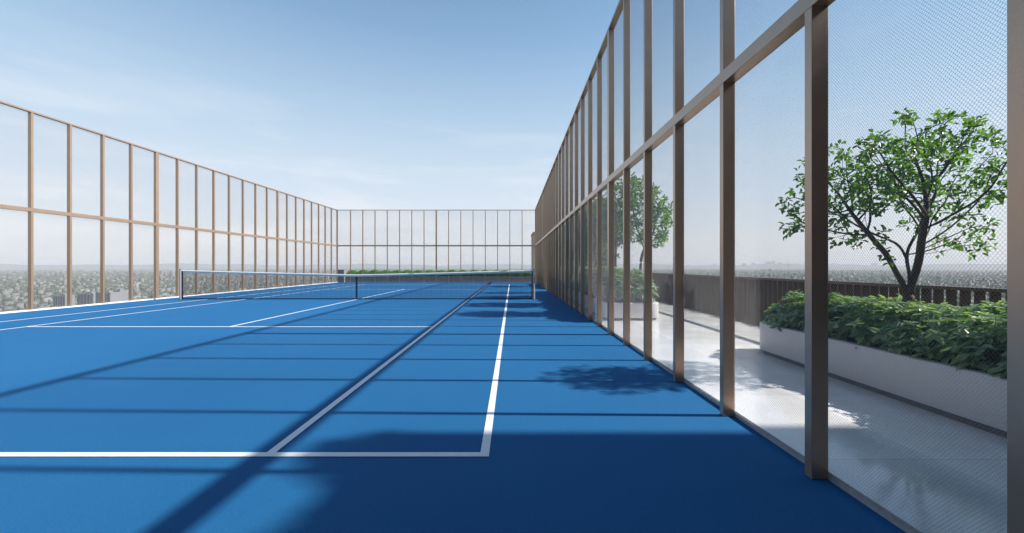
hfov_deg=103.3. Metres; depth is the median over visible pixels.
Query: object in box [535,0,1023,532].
court fence
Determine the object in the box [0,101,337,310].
court fence
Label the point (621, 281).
ground cover
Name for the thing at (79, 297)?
tower block
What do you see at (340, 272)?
wall pillar
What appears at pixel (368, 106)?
sky
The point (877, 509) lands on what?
kerb face
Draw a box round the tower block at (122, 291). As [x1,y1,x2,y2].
[113,289,127,300]
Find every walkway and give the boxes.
[561,296,1006,532]
[632,297,1006,492]
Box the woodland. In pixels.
[0,269,1006,311]
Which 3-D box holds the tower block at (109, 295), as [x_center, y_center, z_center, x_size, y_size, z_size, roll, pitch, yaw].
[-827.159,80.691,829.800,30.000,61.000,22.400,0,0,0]
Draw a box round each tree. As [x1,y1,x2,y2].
[568,208,596,267]
[573,199,636,265]
[585,172,672,298]
[775,107,1006,305]
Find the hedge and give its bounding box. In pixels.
[347,269,530,276]
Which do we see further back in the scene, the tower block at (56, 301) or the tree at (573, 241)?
the tower block at (56, 301)
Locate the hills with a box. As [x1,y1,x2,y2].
[0,263,1006,268]
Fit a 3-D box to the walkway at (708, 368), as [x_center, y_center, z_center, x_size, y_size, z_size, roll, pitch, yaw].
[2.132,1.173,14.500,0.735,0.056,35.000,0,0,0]
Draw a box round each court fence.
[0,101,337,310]
[338,210,534,281]
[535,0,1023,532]
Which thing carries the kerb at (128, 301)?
on the roof deck
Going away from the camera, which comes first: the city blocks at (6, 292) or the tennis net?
the tennis net
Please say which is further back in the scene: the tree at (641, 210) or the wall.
the wall
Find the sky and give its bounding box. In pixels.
[0,0,1006,265]
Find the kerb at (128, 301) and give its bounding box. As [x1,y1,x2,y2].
[0,282,336,313]
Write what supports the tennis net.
on the tennis court
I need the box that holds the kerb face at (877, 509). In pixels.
[555,295,920,532]
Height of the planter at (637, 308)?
0.375 m
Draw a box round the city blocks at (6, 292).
[0,268,1006,311]
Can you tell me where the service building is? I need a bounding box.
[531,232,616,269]
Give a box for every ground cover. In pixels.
[561,265,658,302]
[762,289,1006,378]
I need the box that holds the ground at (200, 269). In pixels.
[0,268,1006,302]
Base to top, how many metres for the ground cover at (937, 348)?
0.564 m
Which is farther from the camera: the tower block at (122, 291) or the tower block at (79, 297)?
the tower block at (122, 291)
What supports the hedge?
on the wall
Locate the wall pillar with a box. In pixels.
[338,270,346,281]
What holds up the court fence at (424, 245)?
on the tennis court
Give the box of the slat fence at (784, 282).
[630,272,1006,339]
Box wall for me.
[345,277,530,281]
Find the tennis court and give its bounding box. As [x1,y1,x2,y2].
[0,282,905,532]
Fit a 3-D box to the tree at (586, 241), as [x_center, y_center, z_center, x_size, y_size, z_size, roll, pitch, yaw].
[2.820,-0.657,12.316,1.968,2.992,1.919,0,0,0]
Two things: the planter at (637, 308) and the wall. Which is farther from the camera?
the wall
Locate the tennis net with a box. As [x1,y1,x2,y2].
[178,269,535,299]
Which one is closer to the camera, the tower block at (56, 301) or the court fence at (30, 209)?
the court fence at (30, 209)
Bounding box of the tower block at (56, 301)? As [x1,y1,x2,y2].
[53,294,74,306]
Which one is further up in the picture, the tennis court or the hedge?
the hedge
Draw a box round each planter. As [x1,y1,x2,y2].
[561,288,658,319]
[760,321,1006,437]
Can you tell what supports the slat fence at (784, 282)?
on the walkway at (898, 406)
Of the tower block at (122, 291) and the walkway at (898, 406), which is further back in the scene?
the tower block at (122, 291)
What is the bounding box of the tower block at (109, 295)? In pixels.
[95,290,120,302]
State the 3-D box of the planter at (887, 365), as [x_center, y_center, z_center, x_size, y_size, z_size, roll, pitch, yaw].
[3.900,0.945,2.010,1.300,0.402,7.220,0,0,0]
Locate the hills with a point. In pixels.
(169, 266)
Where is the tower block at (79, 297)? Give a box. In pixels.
[77,292,94,304]
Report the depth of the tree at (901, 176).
4.18 m

